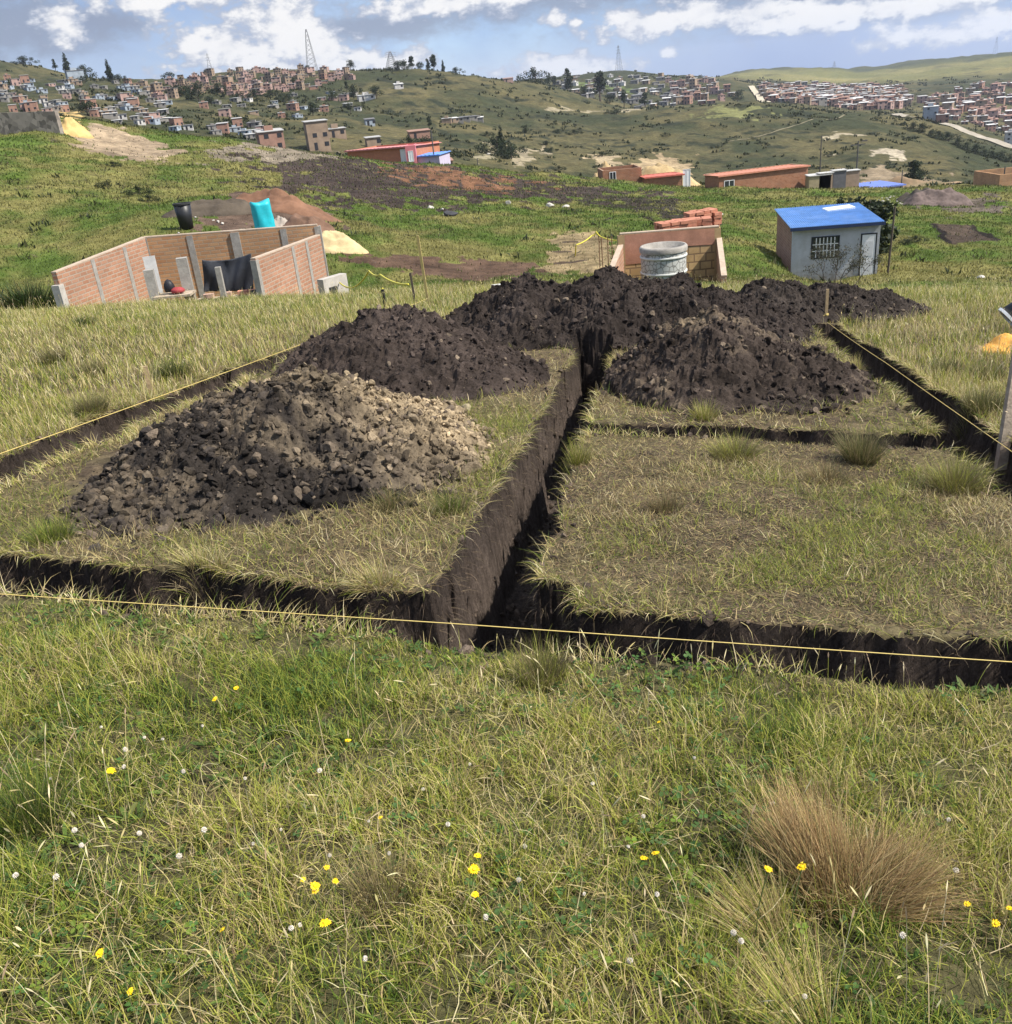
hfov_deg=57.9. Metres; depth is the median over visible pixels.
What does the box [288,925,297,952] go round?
clover flower
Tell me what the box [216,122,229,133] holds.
house
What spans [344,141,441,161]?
pink building
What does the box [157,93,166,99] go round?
house
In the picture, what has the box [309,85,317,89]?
house
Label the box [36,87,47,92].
house
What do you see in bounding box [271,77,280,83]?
house
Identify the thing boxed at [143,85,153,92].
house
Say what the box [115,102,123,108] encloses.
house
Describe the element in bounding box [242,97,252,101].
house
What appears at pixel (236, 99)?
house
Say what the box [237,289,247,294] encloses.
brick
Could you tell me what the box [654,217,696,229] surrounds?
brick stack
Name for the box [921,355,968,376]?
grass tussock
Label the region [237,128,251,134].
house
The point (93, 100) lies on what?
house
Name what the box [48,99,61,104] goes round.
house
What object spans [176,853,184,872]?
clover flower
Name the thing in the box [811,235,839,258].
window frame
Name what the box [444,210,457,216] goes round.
boulder
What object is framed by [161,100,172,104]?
house
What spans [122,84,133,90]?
house
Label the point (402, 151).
door
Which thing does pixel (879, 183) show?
building
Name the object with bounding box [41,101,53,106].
house
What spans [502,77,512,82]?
house
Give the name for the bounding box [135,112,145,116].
house
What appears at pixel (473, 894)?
yellow flower
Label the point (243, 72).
house
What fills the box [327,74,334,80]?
house
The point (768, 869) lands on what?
yellow flower
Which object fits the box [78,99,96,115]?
tree
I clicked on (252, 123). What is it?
house
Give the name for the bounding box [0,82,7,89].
house
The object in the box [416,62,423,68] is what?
tree
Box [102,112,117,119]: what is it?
house
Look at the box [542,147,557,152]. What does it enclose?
tree
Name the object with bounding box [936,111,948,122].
house
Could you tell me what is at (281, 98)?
tree
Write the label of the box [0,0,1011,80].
sky
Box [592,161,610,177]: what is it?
spoil heap
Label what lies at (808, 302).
soil mound
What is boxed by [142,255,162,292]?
board
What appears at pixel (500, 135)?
tree
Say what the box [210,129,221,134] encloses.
house
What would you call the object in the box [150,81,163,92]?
house
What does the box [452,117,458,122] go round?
shack
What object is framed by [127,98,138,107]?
house
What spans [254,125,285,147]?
house
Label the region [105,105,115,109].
house
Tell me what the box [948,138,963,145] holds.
tree
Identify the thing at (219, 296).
plank bench
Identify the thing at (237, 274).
tarp
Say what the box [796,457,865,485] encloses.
grass tussock
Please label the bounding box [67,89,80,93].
house
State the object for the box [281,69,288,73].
house
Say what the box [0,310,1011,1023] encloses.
ground
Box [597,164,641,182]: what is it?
unfinished brick house
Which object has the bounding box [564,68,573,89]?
tree
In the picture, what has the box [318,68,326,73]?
house
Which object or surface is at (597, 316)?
soil mound
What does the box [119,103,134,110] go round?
house
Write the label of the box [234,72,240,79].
house
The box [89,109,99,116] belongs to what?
house
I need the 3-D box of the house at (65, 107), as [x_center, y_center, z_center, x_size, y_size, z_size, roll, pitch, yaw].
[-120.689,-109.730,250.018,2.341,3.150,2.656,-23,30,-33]
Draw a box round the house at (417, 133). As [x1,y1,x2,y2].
[406,128,429,138]
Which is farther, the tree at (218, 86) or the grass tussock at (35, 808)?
the tree at (218, 86)
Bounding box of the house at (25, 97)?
[18,94,27,99]
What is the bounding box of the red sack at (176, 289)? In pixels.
[170,287,185,293]
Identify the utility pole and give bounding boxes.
[430,130,433,154]
[819,136,821,171]
[851,140,866,168]
[887,206,895,273]
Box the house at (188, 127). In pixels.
[182,124,193,130]
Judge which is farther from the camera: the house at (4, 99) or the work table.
the house at (4, 99)
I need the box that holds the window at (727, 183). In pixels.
[724,180,733,186]
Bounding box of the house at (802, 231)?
[774,202,885,280]
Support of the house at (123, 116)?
on the hillside
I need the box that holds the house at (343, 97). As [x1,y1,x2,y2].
[338,94,348,100]
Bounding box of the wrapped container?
[249,198,275,227]
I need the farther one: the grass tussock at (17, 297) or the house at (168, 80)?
the house at (168, 80)
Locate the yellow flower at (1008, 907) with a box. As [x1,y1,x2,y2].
[1007,906,1011,936]
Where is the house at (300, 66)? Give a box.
[297,63,303,69]
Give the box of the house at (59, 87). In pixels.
[55,85,64,89]
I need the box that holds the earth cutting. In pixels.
[888,176,960,187]
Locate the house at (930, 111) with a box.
[923,104,938,120]
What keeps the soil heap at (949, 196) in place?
on the hillside
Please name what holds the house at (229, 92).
on the hillside
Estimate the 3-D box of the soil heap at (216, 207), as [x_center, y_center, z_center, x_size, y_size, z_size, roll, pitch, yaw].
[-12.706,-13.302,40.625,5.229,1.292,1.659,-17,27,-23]
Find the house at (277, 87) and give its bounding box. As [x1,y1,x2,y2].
[273,84,281,89]
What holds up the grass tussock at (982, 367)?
on the ground at (972, 986)
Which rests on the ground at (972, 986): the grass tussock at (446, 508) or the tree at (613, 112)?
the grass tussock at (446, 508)
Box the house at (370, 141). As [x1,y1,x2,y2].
[363,135,380,146]
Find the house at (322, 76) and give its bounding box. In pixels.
[318,73,327,79]
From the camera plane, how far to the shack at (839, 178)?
109.60 m
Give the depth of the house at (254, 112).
301.43 m
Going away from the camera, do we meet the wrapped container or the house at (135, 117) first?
the wrapped container
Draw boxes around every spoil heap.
[61,117,93,138]
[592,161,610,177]
[642,162,700,185]
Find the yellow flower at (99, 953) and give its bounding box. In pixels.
[96,948,103,984]
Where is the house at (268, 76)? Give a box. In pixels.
[263,72,273,81]
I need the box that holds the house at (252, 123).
[246,120,261,127]
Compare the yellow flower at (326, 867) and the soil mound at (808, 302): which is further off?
the soil mound at (808, 302)
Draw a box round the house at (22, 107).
[18,104,25,111]
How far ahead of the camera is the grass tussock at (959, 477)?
5.39 m
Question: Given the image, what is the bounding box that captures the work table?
[153,290,195,301]
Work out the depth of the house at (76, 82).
392.12 m
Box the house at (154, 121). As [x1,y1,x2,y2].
[149,116,160,124]
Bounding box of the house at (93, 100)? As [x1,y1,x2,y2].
[78,96,97,107]
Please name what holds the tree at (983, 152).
on the hillside
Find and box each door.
[400,149,406,161]
[408,151,413,161]
[683,169,689,186]
[860,234,875,275]
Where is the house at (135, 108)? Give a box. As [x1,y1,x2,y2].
[130,105,141,111]
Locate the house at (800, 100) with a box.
[797,98,803,103]
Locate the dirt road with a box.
[892,113,1011,147]
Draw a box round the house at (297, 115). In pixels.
[292,113,302,117]
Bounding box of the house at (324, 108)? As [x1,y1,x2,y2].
[320,104,328,111]
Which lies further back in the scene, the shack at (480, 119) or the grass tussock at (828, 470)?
the shack at (480, 119)
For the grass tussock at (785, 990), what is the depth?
1.93 m
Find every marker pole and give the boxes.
[381,289,385,306]
[409,273,415,299]
[416,235,429,304]
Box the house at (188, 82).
[184,80,192,85]
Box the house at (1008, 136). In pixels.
[1004,129,1011,144]
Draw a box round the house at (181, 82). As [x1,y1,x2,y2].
[178,79,185,85]
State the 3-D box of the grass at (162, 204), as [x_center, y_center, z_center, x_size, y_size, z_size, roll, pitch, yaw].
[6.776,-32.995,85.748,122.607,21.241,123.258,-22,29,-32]
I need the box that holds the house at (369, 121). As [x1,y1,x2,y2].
[363,117,375,125]
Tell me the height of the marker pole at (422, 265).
1.386 m
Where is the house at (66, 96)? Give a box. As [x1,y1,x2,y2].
[62,92,71,98]
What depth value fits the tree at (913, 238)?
47.32 m
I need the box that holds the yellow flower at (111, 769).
[106,767,115,795]
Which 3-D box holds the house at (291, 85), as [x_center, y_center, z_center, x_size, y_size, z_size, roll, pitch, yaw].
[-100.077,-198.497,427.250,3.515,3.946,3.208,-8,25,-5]
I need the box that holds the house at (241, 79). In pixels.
[238,76,246,82]
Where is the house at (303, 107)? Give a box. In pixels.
[299,105,307,109]
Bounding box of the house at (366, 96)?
[356,92,375,101]
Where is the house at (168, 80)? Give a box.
[164,76,175,84]
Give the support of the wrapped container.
on the hillside
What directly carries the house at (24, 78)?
on the hillside
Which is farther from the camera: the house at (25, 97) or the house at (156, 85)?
the house at (156, 85)
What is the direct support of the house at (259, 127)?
on the hillside
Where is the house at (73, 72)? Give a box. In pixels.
[65,68,84,78]
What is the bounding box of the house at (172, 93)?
[166,88,178,98]
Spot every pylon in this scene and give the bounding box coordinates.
[305,29,317,69]
[386,51,395,67]
[615,45,622,71]
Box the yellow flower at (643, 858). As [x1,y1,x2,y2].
[637,856,646,873]
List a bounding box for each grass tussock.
[0,276,55,310]
[0,747,93,846]
[13,510,79,546]
[33,344,73,364]
[59,386,114,416]
[64,312,97,326]
[69,356,112,377]
[141,354,203,380]
[156,537,234,618]
[293,813,444,922]
[333,551,415,636]
[359,481,420,515]
[414,484,479,516]
[491,630,583,691]
[553,437,605,526]
[639,485,691,514]
[658,830,814,950]
[681,398,726,421]
[693,905,841,1023]
[694,746,1010,963]
[699,428,774,461]
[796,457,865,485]
[824,420,901,465]
[840,352,864,369]
[910,448,1007,495]
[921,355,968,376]
[943,380,1005,453]
[962,356,1008,381]
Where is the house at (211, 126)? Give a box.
[206,123,216,129]
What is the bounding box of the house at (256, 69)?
[252,66,260,72]
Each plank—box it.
[553,261,570,263]
[568,260,586,263]
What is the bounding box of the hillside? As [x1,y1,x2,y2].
[0,52,1011,401]
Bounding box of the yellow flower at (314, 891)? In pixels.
[311,889,324,916]
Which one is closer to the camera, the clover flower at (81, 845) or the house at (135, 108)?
the clover flower at (81, 845)
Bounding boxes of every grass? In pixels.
[0,115,1011,312]
[0,273,1011,457]
[0,321,1011,689]
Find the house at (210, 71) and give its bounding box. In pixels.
[206,68,214,75]
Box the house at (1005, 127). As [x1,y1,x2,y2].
[1002,125,1009,130]
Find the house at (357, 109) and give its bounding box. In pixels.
[353,106,361,110]
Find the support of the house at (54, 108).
on the hillside
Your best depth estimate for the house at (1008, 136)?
426.67 m
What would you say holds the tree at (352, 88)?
on the hillside
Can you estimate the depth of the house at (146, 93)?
351.69 m
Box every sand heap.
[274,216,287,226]
[322,230,368,253]
[982,333,1011,353]
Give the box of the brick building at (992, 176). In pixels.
[973,167,1011,185]
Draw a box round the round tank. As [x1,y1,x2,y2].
[639,241,687,278]
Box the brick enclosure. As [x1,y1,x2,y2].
[610,225,726,283]
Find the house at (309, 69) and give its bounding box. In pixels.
[304,66,314,72]
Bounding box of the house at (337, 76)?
[333,73,341,79]
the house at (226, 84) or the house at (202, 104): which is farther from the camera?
the house at (226, 84)
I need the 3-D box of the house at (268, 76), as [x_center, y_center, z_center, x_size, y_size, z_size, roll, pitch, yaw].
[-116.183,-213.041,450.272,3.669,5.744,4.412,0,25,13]
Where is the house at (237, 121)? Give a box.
[231,117,242,126]
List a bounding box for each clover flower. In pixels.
[12,872,28,906]
[52,873,65,899]
[72,827,79,841]
[79,843,91,869]
[137,831,145,849]
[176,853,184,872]
[201,827,210,852]
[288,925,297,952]
[362,955,371,986]
[483,914,488,941]
[583,892,585,919]
[627,957,632,980]
[693,756,695,784]
[730,929,736,953]
[738,938,743,958]
[898,932,905,969]
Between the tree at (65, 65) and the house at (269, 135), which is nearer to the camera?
the house at (269, 135)
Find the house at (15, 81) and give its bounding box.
[10,78,20,85]
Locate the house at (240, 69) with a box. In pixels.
[235,66,243,71]
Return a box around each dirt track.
[729,115,843,141]
[749,85,770,101]
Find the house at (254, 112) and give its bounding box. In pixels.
[248,110,258,115]
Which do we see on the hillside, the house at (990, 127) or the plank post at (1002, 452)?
the house at (990, 127)
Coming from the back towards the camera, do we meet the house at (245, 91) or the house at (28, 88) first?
the house at (245, 91)
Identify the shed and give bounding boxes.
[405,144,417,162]
[417,151,450,163]
[704,164,810,188]
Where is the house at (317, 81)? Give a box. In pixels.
[314,78,321,85]
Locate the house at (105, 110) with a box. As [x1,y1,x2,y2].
[99,108,112,115]
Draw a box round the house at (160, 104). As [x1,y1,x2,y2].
[154,101,165,108]
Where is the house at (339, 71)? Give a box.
[335,68,343,75]
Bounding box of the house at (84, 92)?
[78,90,87,94]
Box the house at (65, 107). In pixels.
[59,104,69,111]
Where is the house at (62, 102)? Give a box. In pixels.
[56,101,67,104]
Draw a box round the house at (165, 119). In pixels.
[159,117,170,122]
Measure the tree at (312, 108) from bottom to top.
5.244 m
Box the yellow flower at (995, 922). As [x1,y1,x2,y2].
[984,919,999,939]
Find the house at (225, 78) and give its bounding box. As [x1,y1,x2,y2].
[220,75,233,84]
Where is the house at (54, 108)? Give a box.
[45,104,59,111]
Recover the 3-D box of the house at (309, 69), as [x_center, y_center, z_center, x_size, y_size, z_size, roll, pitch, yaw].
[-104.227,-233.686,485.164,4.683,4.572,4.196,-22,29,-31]
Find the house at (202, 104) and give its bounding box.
[198,100,208,108]
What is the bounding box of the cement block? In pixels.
[317,273,348,295]
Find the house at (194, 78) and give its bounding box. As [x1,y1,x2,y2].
[191,75,200,81]
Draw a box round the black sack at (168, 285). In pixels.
[164,279,174,292]
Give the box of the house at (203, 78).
[200,75,208,82]
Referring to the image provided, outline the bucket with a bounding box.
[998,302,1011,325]
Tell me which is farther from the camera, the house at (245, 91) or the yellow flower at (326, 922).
the house at (245, 91)
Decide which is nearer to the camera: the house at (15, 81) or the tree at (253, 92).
the house at (15, 81)
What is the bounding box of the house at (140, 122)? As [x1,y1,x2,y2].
[133,119,145,124]
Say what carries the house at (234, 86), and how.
on the hillside
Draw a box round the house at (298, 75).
[294,73,304,79]
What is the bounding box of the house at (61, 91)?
[58,89,66,93]
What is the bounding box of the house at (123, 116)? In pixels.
[117,113,126,119]
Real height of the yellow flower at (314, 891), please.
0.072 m
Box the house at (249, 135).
[244,133,255,139]
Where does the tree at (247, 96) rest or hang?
on the hillside
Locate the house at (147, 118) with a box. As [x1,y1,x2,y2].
[143,116,151,123]
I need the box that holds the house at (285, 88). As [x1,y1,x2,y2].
[282,85,288,91]
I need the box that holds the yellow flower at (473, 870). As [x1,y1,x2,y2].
[470,863,479,900]
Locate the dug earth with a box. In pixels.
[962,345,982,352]
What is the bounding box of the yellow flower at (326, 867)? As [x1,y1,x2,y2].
[323,865,333,893]
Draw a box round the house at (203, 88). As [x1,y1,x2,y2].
[198,84,205,92]
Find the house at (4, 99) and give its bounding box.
[0,96,9,101]
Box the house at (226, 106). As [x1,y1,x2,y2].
[222,104,231,107]
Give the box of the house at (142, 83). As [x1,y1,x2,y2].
[137,80,147,85]
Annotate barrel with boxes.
[172,202,193,229]
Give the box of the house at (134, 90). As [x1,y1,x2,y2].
[131,88,142,92]
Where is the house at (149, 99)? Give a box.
[145,96,154,102]
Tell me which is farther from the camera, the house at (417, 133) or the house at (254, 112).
the house at (254, 112)
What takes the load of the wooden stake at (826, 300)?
on the ground at (972, 986)
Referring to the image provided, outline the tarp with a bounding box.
[202,253,252,291]
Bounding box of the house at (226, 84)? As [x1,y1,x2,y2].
[223,82,232,86]
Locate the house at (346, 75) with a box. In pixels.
[342,72,352,79]
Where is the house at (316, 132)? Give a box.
[301,119,330,150]
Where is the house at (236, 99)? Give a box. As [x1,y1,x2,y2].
[229,97,241,102]
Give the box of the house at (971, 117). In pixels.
[965,114,976,121]
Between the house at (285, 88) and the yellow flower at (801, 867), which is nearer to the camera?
the yellow flower at (801, 867)
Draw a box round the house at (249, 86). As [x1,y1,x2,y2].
[245,83,253,89]
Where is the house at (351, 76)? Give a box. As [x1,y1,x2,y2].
[348,74,355,79]
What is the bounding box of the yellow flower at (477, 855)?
[473,853,484,882]
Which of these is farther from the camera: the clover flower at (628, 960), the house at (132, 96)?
the house at (132, 96)
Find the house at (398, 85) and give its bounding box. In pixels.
[393,81,403,88]
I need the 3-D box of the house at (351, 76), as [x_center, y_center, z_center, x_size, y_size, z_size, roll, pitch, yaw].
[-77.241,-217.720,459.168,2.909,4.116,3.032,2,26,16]
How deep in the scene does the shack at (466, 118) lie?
347.43 m
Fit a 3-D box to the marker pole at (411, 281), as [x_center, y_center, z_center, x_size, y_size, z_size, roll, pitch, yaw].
[-1.748,-4.157,17.243,0.043,0.697,0.029,-7,24,1]
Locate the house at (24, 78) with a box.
[18,75,29,82]
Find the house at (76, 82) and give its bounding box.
[73,79,82,84]
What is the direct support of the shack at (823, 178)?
on the hillside
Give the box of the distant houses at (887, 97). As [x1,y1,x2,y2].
[547,72,1011,127]
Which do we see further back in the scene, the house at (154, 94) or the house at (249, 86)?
the house at (249, 86)
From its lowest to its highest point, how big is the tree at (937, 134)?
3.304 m
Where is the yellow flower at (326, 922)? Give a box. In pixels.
[320,918,336,951]
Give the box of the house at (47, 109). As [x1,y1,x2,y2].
[42,108,52,110]
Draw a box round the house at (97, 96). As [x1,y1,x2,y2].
[92,94,104,99]
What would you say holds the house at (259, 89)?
on the hillside
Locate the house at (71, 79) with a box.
[66,77,75,83]
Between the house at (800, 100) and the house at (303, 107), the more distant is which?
the house at (800, 100)
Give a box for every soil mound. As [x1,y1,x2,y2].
[43,362,530,552]
[264,303,556,404]
[445,265,818,401]
[601,304,886,421]
[732,276,937,328]
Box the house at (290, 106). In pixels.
[286,101,299,110]
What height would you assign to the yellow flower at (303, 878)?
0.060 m
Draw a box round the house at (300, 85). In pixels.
[296,81,304,89]
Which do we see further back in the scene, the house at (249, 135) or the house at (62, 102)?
the house at (62, 102)
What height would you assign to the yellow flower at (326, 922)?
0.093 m
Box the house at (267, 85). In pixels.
[263,82,272,89]
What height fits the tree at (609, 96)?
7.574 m
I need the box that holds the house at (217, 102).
[212,99,221,104]
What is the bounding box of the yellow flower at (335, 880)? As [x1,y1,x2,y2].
[332,878,338,907]
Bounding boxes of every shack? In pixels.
[441,116,451,123]
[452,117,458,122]
[458,117,463,123]
[460,116,469,122]
[470,115,477,121]
[477,115,483,122]
[805,174,831,188]
[816,171,833,188]
[830,169,847,188]
[846,169,860,187]
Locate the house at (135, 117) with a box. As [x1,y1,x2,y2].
[129,115,139,120]
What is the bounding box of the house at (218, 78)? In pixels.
[216,74,223,81]
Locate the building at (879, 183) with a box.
[859,180,905,187]
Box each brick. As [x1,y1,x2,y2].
[203,293,214,298]
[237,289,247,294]
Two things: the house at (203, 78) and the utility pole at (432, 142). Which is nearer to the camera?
the utility pole at (432, 142)
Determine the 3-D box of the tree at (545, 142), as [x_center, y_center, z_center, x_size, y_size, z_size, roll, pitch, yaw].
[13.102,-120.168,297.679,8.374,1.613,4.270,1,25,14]
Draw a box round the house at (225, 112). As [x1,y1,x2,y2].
[217,108,231,116]
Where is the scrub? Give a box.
[0,60,1011,296]
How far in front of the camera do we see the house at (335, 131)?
237.29 m
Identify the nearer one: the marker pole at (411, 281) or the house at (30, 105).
the marker pole at (411, 281)
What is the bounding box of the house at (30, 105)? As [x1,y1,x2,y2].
[23,99,38,111]
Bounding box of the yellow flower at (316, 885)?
[310,881,320,901]
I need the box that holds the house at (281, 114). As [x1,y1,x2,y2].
[278,111,285,117]
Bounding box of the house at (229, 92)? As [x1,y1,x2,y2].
[226,90,235,95]
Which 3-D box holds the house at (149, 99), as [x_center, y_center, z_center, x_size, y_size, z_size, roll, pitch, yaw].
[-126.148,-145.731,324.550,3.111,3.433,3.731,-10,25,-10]
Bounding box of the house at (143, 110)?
[138,107,148,112]
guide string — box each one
[0,298,427,453]
[0,594,1011,662]
[339,270,408,287]
[574,231,616,255]
[827,322,1011,451]
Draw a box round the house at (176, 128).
[168,125,181,130]
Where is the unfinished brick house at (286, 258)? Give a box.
[51,224,328,307]
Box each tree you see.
[9,55,40,63]
[51,59,57,70]
[62,52,70,70]
[74,75,94,82]
[76,64,97,76]
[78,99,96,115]
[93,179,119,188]
[104,59,114,79]
[105,74,131,81]
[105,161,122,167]
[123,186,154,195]
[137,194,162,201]
[161,72,174,78]
[163,83,191,94]
[177,80,215,101]
[204,94,213,105]
[206,82,229,93]
[229,91,251,98]
[245,93,261,99]
[249,88,269,96]
[260,89,284,96]
[273,93,299,101]
[279,76,308,84]
[307,102,319,115]
[328,90,337,100]
[341,84,362,97]
[344,102,352,112]
[346,59,355,69]
[368,84,384,98]
[385,60,410,70]
[398,135,417,143]
[400,59,408,68]
[408,56,414,68]
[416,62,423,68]
[417,135,434,141]
[425,58,430,68]
[427,117,431,128]
[429,54,436,70]
[441,60,444,71]
[448,67,464,72]
[472,135,520,154]
[480,131,494,135]
[494,144,527,158]
[496,124,506,152]
[516,66,552,84]
[517,127,536,133]
[537,140,558,144]
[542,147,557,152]
[552,165,566,170]
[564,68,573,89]
[565,129,583,134]
[574,85,598,94]
[592,70,607,100]
[592,151,611,156]
[604,93,615,104]
[604,108,628,114]
[619,90,626,106]
[638,92,648,106]
[729,89,743,101]
[835,196,846,204]
[845,196,899,253]
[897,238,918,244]
[902,121,925,130]
[903,159,923,179]
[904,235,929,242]
[907,123,937,133]
[912,167,933,180]
[922,129,940,136]
[929,130,951,138]
[934,132,960,141]
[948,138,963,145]
[956,142,977,150]
[964,143,989,153]
[976,149,990,155]
[981,150,999,157]
[991,151,1011,159]
[1001,156,1011,162]
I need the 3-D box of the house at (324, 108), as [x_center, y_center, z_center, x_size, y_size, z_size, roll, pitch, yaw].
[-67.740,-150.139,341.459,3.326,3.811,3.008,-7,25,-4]
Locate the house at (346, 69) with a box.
[342,66,349,73]
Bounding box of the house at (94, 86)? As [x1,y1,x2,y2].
[89,84,98,88]
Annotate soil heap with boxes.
[161,198,276,217]
[236,188,340,222]
[283,213,335,231]
[896,187,928,202]
[900,187,974,206]
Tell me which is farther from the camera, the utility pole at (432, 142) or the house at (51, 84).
the house at (51, 84)
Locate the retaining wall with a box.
[0,111,63,134]
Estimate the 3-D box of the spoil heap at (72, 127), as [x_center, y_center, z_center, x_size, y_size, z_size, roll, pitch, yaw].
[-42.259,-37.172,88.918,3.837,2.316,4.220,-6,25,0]
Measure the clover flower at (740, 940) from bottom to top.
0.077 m
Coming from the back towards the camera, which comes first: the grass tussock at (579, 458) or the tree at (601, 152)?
the tree at (601, 152)
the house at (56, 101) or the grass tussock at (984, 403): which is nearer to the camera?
the grass tussock at (984, 403)
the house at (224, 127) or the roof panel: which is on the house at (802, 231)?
the roof panel
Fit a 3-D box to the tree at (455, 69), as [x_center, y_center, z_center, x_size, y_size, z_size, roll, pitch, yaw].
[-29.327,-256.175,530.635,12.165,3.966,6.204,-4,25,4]
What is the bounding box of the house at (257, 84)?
[253,81,262,87]
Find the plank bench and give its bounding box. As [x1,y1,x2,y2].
[197,294,248,300]
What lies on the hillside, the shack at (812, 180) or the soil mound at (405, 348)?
the shack at (812, 180)
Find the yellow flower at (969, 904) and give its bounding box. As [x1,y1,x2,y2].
[964,901,970,925]
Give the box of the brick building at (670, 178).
[640,169,689,186]
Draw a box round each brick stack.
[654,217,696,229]
[672,216,711,226]
[683,207,721,226]
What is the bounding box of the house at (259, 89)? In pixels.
[251,88,262,94]
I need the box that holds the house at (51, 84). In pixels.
[45,83,55,86]
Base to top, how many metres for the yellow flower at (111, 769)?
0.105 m
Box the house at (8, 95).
[0,92,13,97]
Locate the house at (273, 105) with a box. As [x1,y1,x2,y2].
[267,104,278,108]
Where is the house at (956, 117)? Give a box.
[953,114,958,120]
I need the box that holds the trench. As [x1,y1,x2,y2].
[0,323,1011,696]
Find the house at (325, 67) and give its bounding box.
[319,65,328,71]
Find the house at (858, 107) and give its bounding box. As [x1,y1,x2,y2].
[854,104,862,109]
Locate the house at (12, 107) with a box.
[8,104,17,111]
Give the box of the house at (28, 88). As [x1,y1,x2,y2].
[23,85,35,90]
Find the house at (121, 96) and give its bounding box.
[116,92,129,101]
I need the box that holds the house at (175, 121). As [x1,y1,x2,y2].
[169,117,183,125]
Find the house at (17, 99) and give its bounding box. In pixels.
[12,95,22,102]
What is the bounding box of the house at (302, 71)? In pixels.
[297,69,304,74]
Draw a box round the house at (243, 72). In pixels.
[240,70,247,76]
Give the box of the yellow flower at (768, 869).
[754,865,772,943]
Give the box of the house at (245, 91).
[236,89,248,97]
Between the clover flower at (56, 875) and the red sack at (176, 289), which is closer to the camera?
the clover flower at (56, 875)
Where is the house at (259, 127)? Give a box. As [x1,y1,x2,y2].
[255,125,263,129]
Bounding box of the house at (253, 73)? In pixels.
[248,70,255,77]
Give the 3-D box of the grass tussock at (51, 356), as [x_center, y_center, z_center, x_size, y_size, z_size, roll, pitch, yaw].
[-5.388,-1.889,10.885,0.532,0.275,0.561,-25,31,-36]
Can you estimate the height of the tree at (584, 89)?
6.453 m
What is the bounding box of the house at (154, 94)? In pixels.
[151,92,160,97]
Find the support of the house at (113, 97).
on the hillside
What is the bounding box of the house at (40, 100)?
[37,98,47,102]
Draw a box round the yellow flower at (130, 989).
[127,987,145,1008]
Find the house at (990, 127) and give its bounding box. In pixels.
[985,123,995,131]
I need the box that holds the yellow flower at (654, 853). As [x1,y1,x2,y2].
[650,851,659,870]
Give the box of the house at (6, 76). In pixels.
[3,73,10,79]
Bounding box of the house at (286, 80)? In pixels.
[282,76,291,84]
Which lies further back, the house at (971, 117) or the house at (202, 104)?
the house at (971, 117)
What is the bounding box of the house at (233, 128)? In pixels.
[229,125,240,132]
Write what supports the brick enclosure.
on the hillside
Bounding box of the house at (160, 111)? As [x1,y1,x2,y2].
[157,108,168,114]
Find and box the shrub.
[803,238,885,282]
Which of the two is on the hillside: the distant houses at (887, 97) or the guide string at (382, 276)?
the distant houses at (887, 97)
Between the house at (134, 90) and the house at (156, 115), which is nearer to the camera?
the house at (156, 115)
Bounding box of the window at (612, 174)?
[609,171,615,179]
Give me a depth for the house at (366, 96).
389.57 m
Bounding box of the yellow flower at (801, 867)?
[788,862,806,949]
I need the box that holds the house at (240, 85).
[238,83,243,89]
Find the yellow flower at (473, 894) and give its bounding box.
[471,891,482,914]
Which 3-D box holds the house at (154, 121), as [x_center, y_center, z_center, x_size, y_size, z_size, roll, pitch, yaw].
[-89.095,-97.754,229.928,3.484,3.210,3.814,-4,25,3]
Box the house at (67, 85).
[64,83,74,88]
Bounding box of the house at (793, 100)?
[789,97,796,103]
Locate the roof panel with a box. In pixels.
[822,204,855,211]
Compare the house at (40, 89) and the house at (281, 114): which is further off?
the house at (40, 89)
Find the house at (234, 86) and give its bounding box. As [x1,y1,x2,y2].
[231,83,238,89]
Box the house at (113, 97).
[107,96,117,99]
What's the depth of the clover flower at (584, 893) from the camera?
2.16 m
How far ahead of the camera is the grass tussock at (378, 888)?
2.27 m
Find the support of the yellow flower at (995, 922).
on the ground at (972, 986)
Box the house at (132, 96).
[125,95,139,103]
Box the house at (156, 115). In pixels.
[144,112,160,118]
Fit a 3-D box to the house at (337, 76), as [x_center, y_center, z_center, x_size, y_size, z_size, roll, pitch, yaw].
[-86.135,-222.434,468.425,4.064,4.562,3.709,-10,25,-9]
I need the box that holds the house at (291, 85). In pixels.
[288,82,295,88]
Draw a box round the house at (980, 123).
[977,121,984,126]
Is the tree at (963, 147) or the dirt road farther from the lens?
the dirt road
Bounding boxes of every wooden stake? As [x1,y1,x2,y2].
[142,366,153,394]
[825,289,828,312]
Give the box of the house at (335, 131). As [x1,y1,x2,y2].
[328,123,346,138]
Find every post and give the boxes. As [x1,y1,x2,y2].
[215,266,226,297]
[994,355,1011,470]
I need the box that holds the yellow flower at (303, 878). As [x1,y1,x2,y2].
[299,877,305,901]
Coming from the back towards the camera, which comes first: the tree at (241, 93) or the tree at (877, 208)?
the tree at (241, 93)
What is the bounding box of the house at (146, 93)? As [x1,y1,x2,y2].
[137,90,149,95]
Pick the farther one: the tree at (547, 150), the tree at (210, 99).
the tree at (210, 99)

